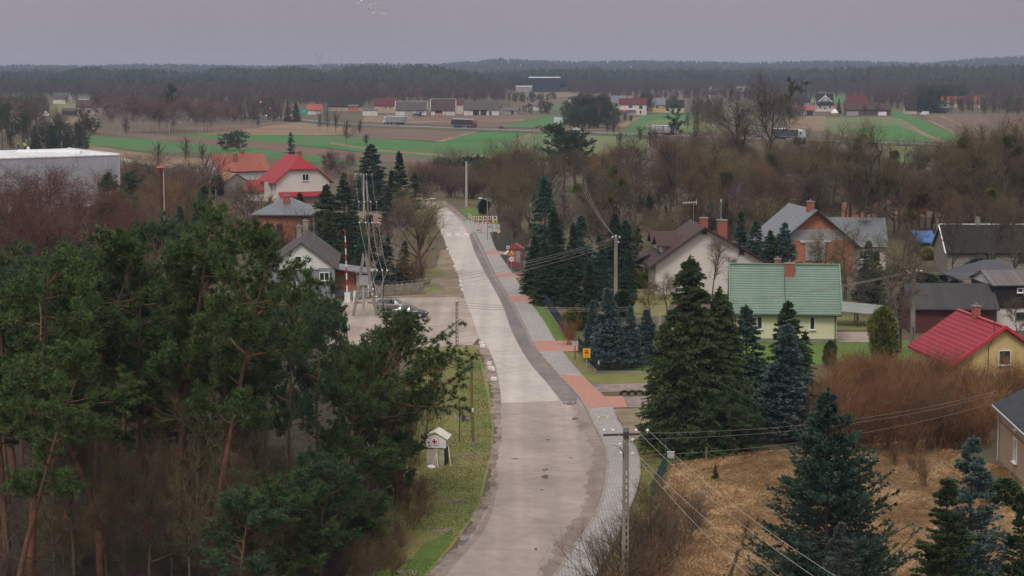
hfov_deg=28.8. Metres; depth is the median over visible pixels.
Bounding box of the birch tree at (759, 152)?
[748,145,764,155]
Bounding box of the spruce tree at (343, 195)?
[330,177,371,258]
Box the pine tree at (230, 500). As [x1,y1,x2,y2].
[197,482,302,575]
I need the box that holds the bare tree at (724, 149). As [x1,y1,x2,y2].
[715,138,742,163]
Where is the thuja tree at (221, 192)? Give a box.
[215,175,223,195]
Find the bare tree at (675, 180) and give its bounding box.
[661,157,686,206]
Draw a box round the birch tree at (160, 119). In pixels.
[154,105,167,125]
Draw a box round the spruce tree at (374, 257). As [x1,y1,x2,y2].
[365,215,379,259]
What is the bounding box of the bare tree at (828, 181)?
[798,162,832,193]
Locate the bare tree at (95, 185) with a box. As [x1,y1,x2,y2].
[83,162,116,200]
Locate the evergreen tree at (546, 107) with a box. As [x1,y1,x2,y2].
[543,101,553,114]
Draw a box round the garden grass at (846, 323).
[837,316,869,329]
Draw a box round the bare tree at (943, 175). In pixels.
[905,123,997,223]
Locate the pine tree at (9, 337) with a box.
[0,261,43,495]
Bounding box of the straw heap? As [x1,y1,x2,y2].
[830,109,838,115]
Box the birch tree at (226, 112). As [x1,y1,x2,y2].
[217,103,231,126]
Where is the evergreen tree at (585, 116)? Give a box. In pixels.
[573,104,597,127]
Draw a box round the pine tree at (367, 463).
[299,436,405,557]
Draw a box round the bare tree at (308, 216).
[274,203,321,237]
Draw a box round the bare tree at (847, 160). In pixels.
[813,118,882,216]
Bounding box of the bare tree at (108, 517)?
[72,471,129,575]
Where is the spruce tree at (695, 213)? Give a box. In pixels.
[689,197,698,221]
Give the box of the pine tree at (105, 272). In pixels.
[82,243,116,280]
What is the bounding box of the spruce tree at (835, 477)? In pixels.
[734,386,923,575]
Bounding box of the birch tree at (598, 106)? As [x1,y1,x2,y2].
[594,101,603,118]
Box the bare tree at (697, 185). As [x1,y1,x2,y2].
[684,168,713,215]
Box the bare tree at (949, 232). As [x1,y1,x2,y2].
[934,205,976,268]
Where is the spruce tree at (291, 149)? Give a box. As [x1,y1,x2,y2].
[286,132,295,154]
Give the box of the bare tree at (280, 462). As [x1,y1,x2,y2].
[249,417,324,530]
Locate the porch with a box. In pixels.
[335,263,376,296]
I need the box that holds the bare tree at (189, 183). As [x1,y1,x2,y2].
[147,165,214,207]
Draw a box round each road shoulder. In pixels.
[424,345,502,575]
[435,201,467,219]
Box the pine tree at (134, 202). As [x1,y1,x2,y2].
[85,189,141,235]
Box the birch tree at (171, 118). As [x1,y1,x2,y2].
[162,111,172,132]
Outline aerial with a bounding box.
[686,200,696,223]
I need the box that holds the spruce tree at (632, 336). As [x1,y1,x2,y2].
[619,305,647,367]
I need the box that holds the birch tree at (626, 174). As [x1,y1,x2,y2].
[614,159,647,190]
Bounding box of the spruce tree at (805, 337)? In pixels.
[800,330,822,395]
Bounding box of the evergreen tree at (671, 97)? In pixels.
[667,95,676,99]
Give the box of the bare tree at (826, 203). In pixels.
[794,188,846,216]
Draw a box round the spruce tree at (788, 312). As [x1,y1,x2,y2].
[766,300,816,418]
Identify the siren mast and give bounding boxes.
[150,166,164,243]
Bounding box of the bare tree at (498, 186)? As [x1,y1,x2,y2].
[489,168,510,218]
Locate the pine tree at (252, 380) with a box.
[155,225,275,560]
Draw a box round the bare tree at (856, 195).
[842,177,876,216]
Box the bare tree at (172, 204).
[148,177,186,218]
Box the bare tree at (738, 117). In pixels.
[704,83,761,154]
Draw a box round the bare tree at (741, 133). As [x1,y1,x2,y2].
[712,123,754,160]
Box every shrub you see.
[0,531,51,575]
[28,496,105,563]
[38,492,83,536]
[120,147,185,177]
[120,155,167,176]
[120,167,157,191]
[121,168,183,193]
[123,184,179,211]
[131,161,185,182]
[148,526,218,575]
[154,163,197,181]
[154,177,213,207]
[156,531,199,572]
[162,162,212,182]
[166,167,225,187]
[171,418,222,463]
[188,431,223,473]
[204,549,292,575]
[217,456,254,487]
[245,406,283,453]
[299,425,352,457]
[305,412,326,431]
[322,534,366,575]
[331,526,377,575]
[342,549,378,575]
[351,531,407,571]
[354,547,386,575]
[366,504,393,538]
[369,459,409,494]
[370,382,427,478]
[371,521,417,565]
[372,396,445,499]
[378,471,422,509]
[378,539,410,575]
[380,510,407,546]
[383,241,448,283]
[388,259,407,282]
[396,364,449,465]
[399,499,428,530]
[400,153,442,175]
[403,160,441,187]
[403,471,442,514]
[406,160,433,174]
[406,346,452,437]
[409,162,439,186]
[412,176,438,201]
[414,465,441,501]
[418,157,467,185]
[419,169,443,190]
[420,163,458,189]
[421,149,469,167]
[422,173,471,197]
[431,142,482,171]
[433,156,463,176]
[434,159,476,190]
[444,163,488,193]
[446,169,490,198]
[456,153,493,168]
[462,177,486,198]
[471,179,501,202]
[473,176,492,196]
[545,516,659,575]
[553,314,583,344]
[588,496,686,575]
[591,516,666,575]
[600,495,697,562]
[614,484,689,572]
[619,520,685,575]
[629,465,699,515]
[644,497,705,558]
[656,479,718,544]
[674,485,710,528]
[730,517,756,535]
[780,364,870,418]
[787,397,858,443]
[800,373,887,449]
[807,368,865,404]
[809,344,874,400]
[810,355,866,401]
[816,357,881,397]
[817,361,882,417]
[821,344,878,384]
[829,342,887,389]
[838,355,926,423]
[838,389,899,450]
[840,378,894,443]
[848,382,889,427]
[849,371,936,452]
[850,349,886,382]
[853,350,901,383]
[853,400,901,450]
[856,362,939,440]
[858,341,931,385]
[858,395,895,439]
[862,347,901,371]
[866,340,920,374]
[867,367,928,423]
[870,352,945,389]
[871,369,904,401]
[877,353,954,427]
[883,366,964,437]
[885,444,905,465]
[887,405,939,454]
[893,374,970,451]
[898,342,963,388]
[898,358,960,395]
[904,448,931,485]
[905,451,918,470]
[909,361,1008,423]
[910,373,988,443]
[912,393,961,440]
[913,348,961,391]
[914,370,960,414]
[914,394,979,448]
[921,350,970,383]
[931,380,987,439]
[937,361,984,398]
[938,364,1021,417]
[944,339,993,378]
[946,405,976,449]
[948,368,1019,445]
[955,365,1003,415]
[957,407,999,448]
[960,350,1023,401]
[962,365,987,384]
[966,358,1023,405]
[972,382,1002,430]
[978,361,1023,398]
[983,381,1022,403]
[984,347,1023,391]
[1005,368,1023,392]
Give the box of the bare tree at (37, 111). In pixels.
[16,104,49,134]
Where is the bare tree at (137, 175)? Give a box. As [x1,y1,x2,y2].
[118,165,148,192]
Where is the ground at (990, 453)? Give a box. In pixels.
[0,89,1023,575]
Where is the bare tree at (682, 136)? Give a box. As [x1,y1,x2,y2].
[676,127,691,152]
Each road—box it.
[121,158,174,166]
[421,198,605,575]
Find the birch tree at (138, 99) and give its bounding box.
[132,94,149,126]
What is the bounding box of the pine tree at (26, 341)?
[0,300,133,575]
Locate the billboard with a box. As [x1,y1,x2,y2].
[554,117,561,123]
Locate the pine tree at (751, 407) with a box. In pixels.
[729,400,767,450]
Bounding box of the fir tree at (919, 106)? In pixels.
[916,96,921,111]
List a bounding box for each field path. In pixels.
[330,142,509,157]
[405,119,524,122]
[434,131,478,141]
[513,134,534,140]
[619,115,644,127]
[897,118,945,141]
[927,120,959,135]
[938,115,964,125]
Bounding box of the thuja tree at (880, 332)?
[866,305,900,361]
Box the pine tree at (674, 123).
[663,103,686,144]
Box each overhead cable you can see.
[374,242,611,290]
[376,245,611,295]
[378,240,610,286]
[380,238,611,283]
[460,273,901,307]
[460,274,903,311]
[467,273,904,309]
[618,434,777,575]
[634,454,744,572]
[636,402,995,455]
[648,430,834,575]
[664,457,812,575]
[665,394,995,438]
[673,391,995,432]
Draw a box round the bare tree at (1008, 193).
[986,178,1023,223]
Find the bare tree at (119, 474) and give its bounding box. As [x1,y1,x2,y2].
[81,431,164,575]
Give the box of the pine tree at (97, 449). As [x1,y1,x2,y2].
[78,291,131,500]
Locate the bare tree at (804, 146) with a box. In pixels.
[797,137,814,156]
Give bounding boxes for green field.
[87,136,359,165]
[170,132,640,158]
[505,115,564,127]
[510,135,649,156]
[551,104,565,110]
[620,112,718,133]
[641,120,718,131]
[807,95,844,102]
[824,117,938,141]
[847,125,929,141]
[890,146,952,161]
[893,110,958,141]
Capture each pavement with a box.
[475,232,638,575]
[484,250,498,253]
[496,273,513,276]
[509,296,527,301]
[533,340,559,350]
[561,375,610,407]
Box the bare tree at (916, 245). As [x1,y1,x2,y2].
[886,217,931,280]
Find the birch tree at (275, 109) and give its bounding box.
[267,102,281,123]
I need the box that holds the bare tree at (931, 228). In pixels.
[920,175,939,230]
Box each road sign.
[492,214,496,235]
[508,249,514,271]
[572,341,577,359]
[583,348,589,373]
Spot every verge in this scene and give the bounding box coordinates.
[221,116,984,148]
[345,345,493,575]
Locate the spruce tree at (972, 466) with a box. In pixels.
[918,435,1016,575]
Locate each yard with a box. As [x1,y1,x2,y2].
[323,297,478,346]
[357,210,381,233]
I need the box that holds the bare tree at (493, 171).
[480,156,519,187]
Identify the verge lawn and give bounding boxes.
[398,530,451,575]
[532,303,564,340]
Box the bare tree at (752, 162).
[745,147,775,172]
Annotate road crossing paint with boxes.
[446,233,468,235]
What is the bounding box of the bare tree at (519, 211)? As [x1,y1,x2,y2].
[495,195,543,258]
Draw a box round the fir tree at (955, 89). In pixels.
[937,83,968,95]
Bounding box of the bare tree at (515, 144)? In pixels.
[487,129,553,172]
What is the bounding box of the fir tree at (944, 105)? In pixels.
[939,93,949,112]
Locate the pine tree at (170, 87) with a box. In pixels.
[163,83,177,102]
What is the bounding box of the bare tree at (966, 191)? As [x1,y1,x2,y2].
[934,177,984,223]
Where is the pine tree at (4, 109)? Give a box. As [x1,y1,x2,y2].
[0,102,20,149]
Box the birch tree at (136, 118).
[130,105,142,131]
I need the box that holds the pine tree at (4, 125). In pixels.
[0,104,12,149]
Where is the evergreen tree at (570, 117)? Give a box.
[565,109,582,127]
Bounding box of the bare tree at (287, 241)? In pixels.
[264,215,302,250]
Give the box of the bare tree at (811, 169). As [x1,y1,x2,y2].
[776,145,833,212]
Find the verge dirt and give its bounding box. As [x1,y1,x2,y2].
[614,408,649,444]
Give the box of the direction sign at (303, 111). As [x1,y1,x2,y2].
[299,109,307,117]
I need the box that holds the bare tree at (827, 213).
[817,208,834,220]
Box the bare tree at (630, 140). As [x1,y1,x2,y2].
[616,129,676,205]
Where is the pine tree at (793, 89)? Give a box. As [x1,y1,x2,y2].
[773,76,810,141]
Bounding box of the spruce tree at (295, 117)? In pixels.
[290,101,301,121]
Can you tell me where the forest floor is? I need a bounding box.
[0,321,399,575]
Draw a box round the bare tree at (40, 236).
[0,202,78,258]
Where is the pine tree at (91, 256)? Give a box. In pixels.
[81,247,110,462]
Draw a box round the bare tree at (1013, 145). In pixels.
[996,111,1023,202]
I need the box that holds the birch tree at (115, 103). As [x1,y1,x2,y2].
[106,93,123,128]
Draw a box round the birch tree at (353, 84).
[349,82,359,93]
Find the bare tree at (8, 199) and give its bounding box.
[0,160,32,243]
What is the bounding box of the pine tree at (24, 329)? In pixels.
[23,305,112,484]
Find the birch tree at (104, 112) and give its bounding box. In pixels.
[100,104,110,121]
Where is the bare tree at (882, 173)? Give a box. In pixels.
[867,153,899,222]
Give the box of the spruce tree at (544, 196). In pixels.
[516,175,570,290]
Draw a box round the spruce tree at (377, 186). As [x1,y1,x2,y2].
[346,144,392,209]
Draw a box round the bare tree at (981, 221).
[958,175,999,223]
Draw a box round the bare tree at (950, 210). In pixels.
[932,190,986,223]
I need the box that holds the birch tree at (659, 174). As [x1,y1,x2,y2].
[649,161,683,201]
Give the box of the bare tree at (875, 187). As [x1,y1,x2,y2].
[859,169,893,215]
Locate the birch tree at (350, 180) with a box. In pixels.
[345,172,361,199]
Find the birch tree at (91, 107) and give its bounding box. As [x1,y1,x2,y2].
[89,102,99,118]
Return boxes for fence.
[375,282,423,295]
[544,292,567,339]
[578,336,654,373]
[634,313,672,330]
[650,435,666,503]
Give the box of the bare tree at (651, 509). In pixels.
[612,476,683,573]
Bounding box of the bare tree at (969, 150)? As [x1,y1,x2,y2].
[930,120,1006,215]
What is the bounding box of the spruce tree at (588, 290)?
[574,260,604,328]
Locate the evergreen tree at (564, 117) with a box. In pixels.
[559,102,581,126]
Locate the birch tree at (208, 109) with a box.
[204,102,215,130]
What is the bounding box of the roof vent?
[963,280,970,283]
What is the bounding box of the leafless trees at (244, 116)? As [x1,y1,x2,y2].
[0,82,1020,262]
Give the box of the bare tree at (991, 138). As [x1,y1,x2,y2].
[967,123,1022,223]
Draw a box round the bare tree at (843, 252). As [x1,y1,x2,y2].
[814,214,869,299]
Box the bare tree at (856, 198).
[843,181,877,213]
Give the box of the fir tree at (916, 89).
[908,82,935,101]
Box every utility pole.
[355,174,371,217]
[358,201,376,221]
[359,222,378,267]
[360,285,364,315]
[455,300,458,346]
[465,161,467,206]
[470,356,475,445]
[603,427,648,575]
[612,235,620,294]
[907,269,921,350]
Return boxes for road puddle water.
[440,561,451,564]
[460,536,468,540]
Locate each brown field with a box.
[86,121,290,133]
[515,94,689,104]
[923,114,1023,137]
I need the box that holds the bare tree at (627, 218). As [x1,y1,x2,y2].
[588,207,646,241]
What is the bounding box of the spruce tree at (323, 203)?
[309,183,348,258]
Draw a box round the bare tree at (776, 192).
[755,169,799,212]
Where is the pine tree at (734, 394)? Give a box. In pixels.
[707,383,753,450]
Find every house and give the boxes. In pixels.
[52,92,72,103]
[75,100,106,114]
[203,149,269,179]
[250,194,321,247]
[258,150,332,201]
[269,219,340,299]
[306,104,323,114]
[373,96,397,112]
[456,100,463,113]
[611,96,631,108]
[612,96,646,114]
[622,216,769,293]
[647,96,665,112]
[665,100,684,112]
[708,95,723,105]
[727,252,842,342]
[747,200,862,271]
[748,182,804,215]
[814,94,833,111]
[827,217,887,269]
[840,185,882,217]
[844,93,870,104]
[885,194,943,216]
[902,102,916,113]
[907,303,1023,385]
[940,96,979,107]
[991,389,1023,484]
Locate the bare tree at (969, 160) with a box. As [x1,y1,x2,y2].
[942,124,1009,223]
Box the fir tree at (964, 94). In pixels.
[945,84,967,95]
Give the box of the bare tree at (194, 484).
[183,421,250,548]
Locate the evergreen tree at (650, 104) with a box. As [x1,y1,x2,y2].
[647,97,655,111]
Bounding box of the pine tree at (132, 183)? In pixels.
[97,169,145,223]
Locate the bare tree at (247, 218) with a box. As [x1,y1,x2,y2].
[238,212,263,259]
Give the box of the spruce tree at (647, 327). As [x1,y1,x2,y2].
[637,309,661,362]
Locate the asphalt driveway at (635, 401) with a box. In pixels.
[624,396,653,406]
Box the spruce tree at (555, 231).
[531,209,577,301]
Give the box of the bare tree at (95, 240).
[79,223,125,256]
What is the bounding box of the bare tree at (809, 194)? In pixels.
[776,174,836,210]
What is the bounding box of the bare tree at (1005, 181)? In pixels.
[994,154,1017,198]
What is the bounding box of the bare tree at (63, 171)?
[7,154,89,247]
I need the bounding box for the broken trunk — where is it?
[728,532,747,575]
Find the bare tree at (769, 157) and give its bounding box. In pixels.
[761,140,802,187]
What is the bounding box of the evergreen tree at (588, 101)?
[574,93,603,127]
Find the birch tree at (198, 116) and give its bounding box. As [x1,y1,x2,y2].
[191,105,205,130]
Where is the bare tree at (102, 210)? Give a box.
[42,171,139,248]
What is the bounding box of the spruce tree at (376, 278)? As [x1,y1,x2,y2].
[371,255,389,284]
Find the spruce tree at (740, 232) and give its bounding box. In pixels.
[732,210,750,249]
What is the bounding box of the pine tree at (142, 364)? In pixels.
[117,260,203,503]
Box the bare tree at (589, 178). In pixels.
[558,159,604,228]
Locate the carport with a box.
[842,301,882,326]
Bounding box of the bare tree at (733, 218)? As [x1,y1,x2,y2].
[701,191,766,239]
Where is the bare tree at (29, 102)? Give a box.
[12,95,41,140]
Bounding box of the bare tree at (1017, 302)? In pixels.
[999,292,1023,332]
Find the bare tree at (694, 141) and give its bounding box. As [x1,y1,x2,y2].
[684,131,703,151]
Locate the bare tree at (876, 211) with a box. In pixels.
[854,200,893,232]
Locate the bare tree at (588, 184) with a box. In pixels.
[570,164,613,206]
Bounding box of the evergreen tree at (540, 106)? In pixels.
[536,99,547,114]
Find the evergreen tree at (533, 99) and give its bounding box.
[530,93,534,102]
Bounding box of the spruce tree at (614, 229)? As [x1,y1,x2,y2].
[596,212,626,276]
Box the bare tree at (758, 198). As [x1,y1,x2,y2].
[749,178,771,216]
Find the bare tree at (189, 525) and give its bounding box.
[155,459,225,575]
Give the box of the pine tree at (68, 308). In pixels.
[0,244,107,575]
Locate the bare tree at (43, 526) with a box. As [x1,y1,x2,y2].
[1,451,86,575]
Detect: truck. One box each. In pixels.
[383,116,406,124]
[451,119,476,127]
[647,125,677,134]
[771,128,805,138]
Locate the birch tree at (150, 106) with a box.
[144,96,155,125]
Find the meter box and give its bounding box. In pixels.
[667,451,674,457]
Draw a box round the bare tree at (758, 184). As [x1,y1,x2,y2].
[744,156,781,215]
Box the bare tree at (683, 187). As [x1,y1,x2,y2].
[660,171,717,220]
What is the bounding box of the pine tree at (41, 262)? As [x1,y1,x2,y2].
[0,232,105,497]
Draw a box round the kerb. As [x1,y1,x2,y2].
[453,232,608,575]
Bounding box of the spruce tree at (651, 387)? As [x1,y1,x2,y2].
[630,321,678,448]
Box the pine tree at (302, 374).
[282,272,350,453]
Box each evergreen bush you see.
[81,122,96,132]
[83,116,100,132]
[216,131,237,150]
[229,130,251,148]
[319,152,333,166]
[477,199,491,213]
[558,307,588,329]
[635,274,647,287]
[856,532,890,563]
[884,264,908,279]
[905,271,945,282]
[916,246,933,259]
[927,275,947,282]
[946,279,957,282]
[962,256,988,265]
[983,476,1023,504]
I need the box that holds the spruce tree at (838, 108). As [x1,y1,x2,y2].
[836,99,841,113]
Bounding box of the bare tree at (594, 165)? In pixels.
[585,147,629,193]
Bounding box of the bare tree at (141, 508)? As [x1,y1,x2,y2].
[106,426,215,575]
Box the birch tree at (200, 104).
[191,96,207,119]
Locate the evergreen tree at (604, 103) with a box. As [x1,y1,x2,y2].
[588,93,615,127]
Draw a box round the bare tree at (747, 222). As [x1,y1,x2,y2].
[734,218,754,249]
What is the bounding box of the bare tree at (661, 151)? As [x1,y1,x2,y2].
[649,133,685,194]
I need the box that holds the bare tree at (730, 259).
[722,252,742,282]
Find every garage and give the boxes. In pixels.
[244,180,263,200]
[941,260,1015,282]
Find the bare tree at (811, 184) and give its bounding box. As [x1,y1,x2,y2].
[791,166,833,201]
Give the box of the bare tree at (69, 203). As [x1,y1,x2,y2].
[35,172,100,241]
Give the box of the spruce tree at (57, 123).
[46,118,70,148]
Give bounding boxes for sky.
[0,0,1023,67]
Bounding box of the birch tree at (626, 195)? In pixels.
[605,173,635,223]
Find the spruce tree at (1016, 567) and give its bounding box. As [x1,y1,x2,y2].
[990,490,1023,575]
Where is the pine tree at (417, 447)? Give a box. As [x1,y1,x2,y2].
[369,427,430,504]
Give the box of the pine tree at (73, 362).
[0,338,147,575]
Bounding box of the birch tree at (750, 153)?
[742,147,760,160]
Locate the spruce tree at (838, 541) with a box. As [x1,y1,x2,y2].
[820,521,861,575]
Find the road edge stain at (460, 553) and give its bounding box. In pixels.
[437,483,498,575]
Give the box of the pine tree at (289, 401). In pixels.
[250,285,338,554]
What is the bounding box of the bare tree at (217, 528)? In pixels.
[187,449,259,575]
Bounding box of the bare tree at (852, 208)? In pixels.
[841,190,870,216]
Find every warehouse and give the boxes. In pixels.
[0,147,119,208]
[529,77,559,91]
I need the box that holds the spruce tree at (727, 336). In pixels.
[693,288,764,455]
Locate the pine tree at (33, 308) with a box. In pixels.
[15,277,52,328]
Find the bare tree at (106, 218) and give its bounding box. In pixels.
[61,185,154,245]
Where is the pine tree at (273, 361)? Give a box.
[215,258,300,528]
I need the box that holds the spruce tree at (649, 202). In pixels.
[640,195,658,225]
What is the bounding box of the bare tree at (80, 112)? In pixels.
[69,104,107,143]
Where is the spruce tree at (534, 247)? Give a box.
[518,235,539,294]
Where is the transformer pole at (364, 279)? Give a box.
[349,251,389,315]
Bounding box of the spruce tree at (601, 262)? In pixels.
[587,235,613,299]
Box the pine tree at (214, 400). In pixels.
[168,264,282,515]
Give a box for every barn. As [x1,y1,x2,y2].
[327,97,363,110]
[395,101,427,114]
[430,99,456,114]
[463,100,499,114]
[793,106,815,115]
[844,103,891,115]
[897,283,999,332]
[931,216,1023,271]
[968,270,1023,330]
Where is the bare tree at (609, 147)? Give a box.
[580,138,628,187]
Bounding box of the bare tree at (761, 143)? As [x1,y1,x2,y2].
[759,137,782,175]
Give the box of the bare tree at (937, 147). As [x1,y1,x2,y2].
[919,139,957,174]
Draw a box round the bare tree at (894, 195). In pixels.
[877,162,909,230]
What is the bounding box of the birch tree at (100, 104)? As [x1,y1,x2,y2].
[90,93,108,120]
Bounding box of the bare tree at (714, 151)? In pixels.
[699,140,727,168]
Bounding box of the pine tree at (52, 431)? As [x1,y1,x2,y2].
[24,310,90,499]
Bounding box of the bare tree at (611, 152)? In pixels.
[598,140,628,168]
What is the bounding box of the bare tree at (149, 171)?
[140,163,164,182]
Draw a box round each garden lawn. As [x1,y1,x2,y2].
[598,327,723,370]
[623,284,671,319]
[701,340,913,364]
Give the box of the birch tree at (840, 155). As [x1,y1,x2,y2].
[830,145,854,191]
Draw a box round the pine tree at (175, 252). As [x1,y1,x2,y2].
[132,201,274,563]
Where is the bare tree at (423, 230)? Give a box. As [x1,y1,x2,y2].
[352,186,454,277]
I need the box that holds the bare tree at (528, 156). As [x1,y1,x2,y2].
[492,139,558,181]
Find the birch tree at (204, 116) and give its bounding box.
[193,103,208,129]
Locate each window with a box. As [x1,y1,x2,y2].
[302,174,308,180]
[319,272,328,280]
[739,246,744,254]
[756,316,762,329]
[809,317,815,330]
[998,350,1010,365]
[1011,437,1017,464]
[1016,312,1023,319]
[1017,288,1023,292]
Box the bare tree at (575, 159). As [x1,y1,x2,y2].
[551,145,590,199]
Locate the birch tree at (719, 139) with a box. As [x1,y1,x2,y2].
[709,131,726,148]
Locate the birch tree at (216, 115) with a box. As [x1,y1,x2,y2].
[212,110,221,132]
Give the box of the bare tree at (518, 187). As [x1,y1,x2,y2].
[488,161,538,228]
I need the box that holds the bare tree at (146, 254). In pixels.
[140,232,192,268]
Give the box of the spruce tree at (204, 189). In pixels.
[191,185,214,225]
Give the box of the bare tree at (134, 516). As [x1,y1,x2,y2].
[99,411,165,544]
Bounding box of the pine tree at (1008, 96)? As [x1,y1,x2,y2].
[1005,95,1013,111]
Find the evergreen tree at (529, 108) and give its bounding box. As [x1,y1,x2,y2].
[527,103,532,112]
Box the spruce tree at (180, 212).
[172,206,186,231]
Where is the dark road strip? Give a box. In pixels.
[470,233,576,400]
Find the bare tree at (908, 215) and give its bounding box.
[892,204,930,259]
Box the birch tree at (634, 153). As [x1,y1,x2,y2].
[625,146,642,160]
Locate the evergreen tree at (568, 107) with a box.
[563,94,594,127]
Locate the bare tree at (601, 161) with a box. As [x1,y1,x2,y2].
[579,145,629,218]
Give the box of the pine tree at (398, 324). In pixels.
[306,307,481,520]
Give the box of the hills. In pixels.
[0,64,1021,94]
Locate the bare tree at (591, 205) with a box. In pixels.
[568,187,615,234]
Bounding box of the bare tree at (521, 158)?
[503,142,540,204]
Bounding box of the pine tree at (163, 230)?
[128,189,239,507]
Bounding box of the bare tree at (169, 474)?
[135,402,201,535]
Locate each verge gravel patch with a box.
[398,569,421,573]
[431,528,449,532]
[437,498,464,501]
[457,453,478,456]
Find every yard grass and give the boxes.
[423,285,444,292]
[424,268,444,279]
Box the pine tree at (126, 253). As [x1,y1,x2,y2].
[24,223,199,555]
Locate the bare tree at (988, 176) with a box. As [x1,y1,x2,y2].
[968,147,1011,221]
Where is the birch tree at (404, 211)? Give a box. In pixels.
[381,195,417,264]
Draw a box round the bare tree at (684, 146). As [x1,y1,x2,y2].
[671,133,702,173]
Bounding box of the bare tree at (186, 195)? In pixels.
[177,181,195,211]
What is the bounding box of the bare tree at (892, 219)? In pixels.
[872,176,913,233]
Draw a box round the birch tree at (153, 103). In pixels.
[146,100,165,122]
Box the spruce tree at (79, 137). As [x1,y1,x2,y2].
[70,130,91,149]
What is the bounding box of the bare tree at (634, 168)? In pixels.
[597,133,661,229]
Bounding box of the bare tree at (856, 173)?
[828,110,921,216]
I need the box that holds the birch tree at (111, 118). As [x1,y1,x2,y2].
[104,107,118,130]
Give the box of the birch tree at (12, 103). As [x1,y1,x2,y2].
[8,99,19,114]
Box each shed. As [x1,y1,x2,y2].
[61,108,76,115]
[77,96,90,99]
[209,169,247,196]
[348,105,358,111]
[362,109,378,115]
[500,104,509,112]
[502,107,519,114]
[523,104,543,110]
[791,98,810,105]
[825,194,840,213]
[911,230,933,252]
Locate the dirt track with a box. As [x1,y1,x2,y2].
[384,250,463,297]
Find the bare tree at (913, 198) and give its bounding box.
[896,173,923,229]
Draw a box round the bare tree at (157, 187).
[123,163,191,209]
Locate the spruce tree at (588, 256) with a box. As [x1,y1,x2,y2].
[566,214,595,277]
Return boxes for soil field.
[105,133,432,162]
[355,127,473,140]
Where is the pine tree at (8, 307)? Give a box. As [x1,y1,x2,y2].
[0,276,41,476]
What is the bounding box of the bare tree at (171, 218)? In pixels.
[147,201,192,245]
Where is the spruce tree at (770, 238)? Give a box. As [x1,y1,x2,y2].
[758,230,783,262]
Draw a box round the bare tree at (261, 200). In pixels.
[244,178,277,211]
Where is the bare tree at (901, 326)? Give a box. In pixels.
[869,248,933,352]
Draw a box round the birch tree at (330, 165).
[319,147,347,193]
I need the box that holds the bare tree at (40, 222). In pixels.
[0,197,96,258]
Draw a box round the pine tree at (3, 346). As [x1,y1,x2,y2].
[0,295,31,504]
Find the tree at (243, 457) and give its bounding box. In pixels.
[221,420,287,554]
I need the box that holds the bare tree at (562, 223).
[530,190,596,237]
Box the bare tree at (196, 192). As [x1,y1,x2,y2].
[187,185,214,202]
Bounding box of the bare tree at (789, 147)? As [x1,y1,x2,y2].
[777,140,795,170]
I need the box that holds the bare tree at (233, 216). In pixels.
[222,210,242,236]
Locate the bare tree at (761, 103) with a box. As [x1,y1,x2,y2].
[739,67,806,179]
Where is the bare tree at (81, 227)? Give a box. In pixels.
[33,194,112,255]
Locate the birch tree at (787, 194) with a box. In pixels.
[774,182,800,205]
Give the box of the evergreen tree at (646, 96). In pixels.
[639,91,654,110]
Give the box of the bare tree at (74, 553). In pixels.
[2,393,107,575]
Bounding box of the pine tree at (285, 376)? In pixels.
[237,292,289,471]
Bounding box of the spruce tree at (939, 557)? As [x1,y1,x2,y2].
[908,477,985,575]
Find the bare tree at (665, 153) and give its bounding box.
[646,120,701,217]
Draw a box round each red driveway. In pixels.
[556,340,577,351]
[605,396,627,407]
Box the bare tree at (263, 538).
[231,475,302,575]
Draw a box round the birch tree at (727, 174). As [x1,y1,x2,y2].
[707,157,756,203]
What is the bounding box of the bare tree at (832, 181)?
[824,161,854,199]
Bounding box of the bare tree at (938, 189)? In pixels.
[913,137,963,215]
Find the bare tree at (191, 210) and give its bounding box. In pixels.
[184,199,197,228]
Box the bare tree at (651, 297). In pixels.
[625,277,667,317]
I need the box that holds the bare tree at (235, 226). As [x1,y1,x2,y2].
[196,203,252,237]
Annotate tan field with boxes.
[51,116,99,132]
[79,145,205,166]
[202,122,352,134]
[361,115,542,127]
[363,115,414,121]
[510,90,682,99]
[563,127,605,130]
[782,116,826,130]
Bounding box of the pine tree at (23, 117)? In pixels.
[17,113,31,148]
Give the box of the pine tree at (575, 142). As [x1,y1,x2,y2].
[557,130,596,191]
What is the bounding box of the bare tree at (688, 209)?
[658,188,728,224]
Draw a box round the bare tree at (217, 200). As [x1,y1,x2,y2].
[213,196,236,225]
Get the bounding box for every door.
[405,111,412,114]
[473,110,478,114]
[480,110,486,114]
[807,111,812,115]
[846,111,857,114]
[878,112,886,115]
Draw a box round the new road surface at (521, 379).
[425,202,559,402]
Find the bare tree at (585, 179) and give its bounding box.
[576,165,604,202]
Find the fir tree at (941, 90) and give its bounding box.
[919,83,950,100]
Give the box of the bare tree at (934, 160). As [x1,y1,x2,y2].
[902,136,965,223]
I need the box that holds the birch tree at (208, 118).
[206,115,213,133]
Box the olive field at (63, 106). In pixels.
[50,103,75,113]
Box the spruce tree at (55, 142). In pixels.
[44,123,59,148]
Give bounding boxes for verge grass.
[460,207,486,219]
[564,352,595,379]
[589,373,661,382]
[635,440,671,518]
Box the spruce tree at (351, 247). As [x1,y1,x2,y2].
[340,220,360,264]
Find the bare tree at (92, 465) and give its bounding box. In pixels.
[70,435,119,536]
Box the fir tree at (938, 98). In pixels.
[932,92,944,112]
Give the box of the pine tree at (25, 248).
[0,238,51,279]
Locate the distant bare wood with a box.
[0,72,1023,123]
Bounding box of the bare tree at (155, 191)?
[149,188,168,219]
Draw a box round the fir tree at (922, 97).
[917,89,927,109]
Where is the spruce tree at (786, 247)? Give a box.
[771,221,802,262]
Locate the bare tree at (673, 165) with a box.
[657,145,683,197]

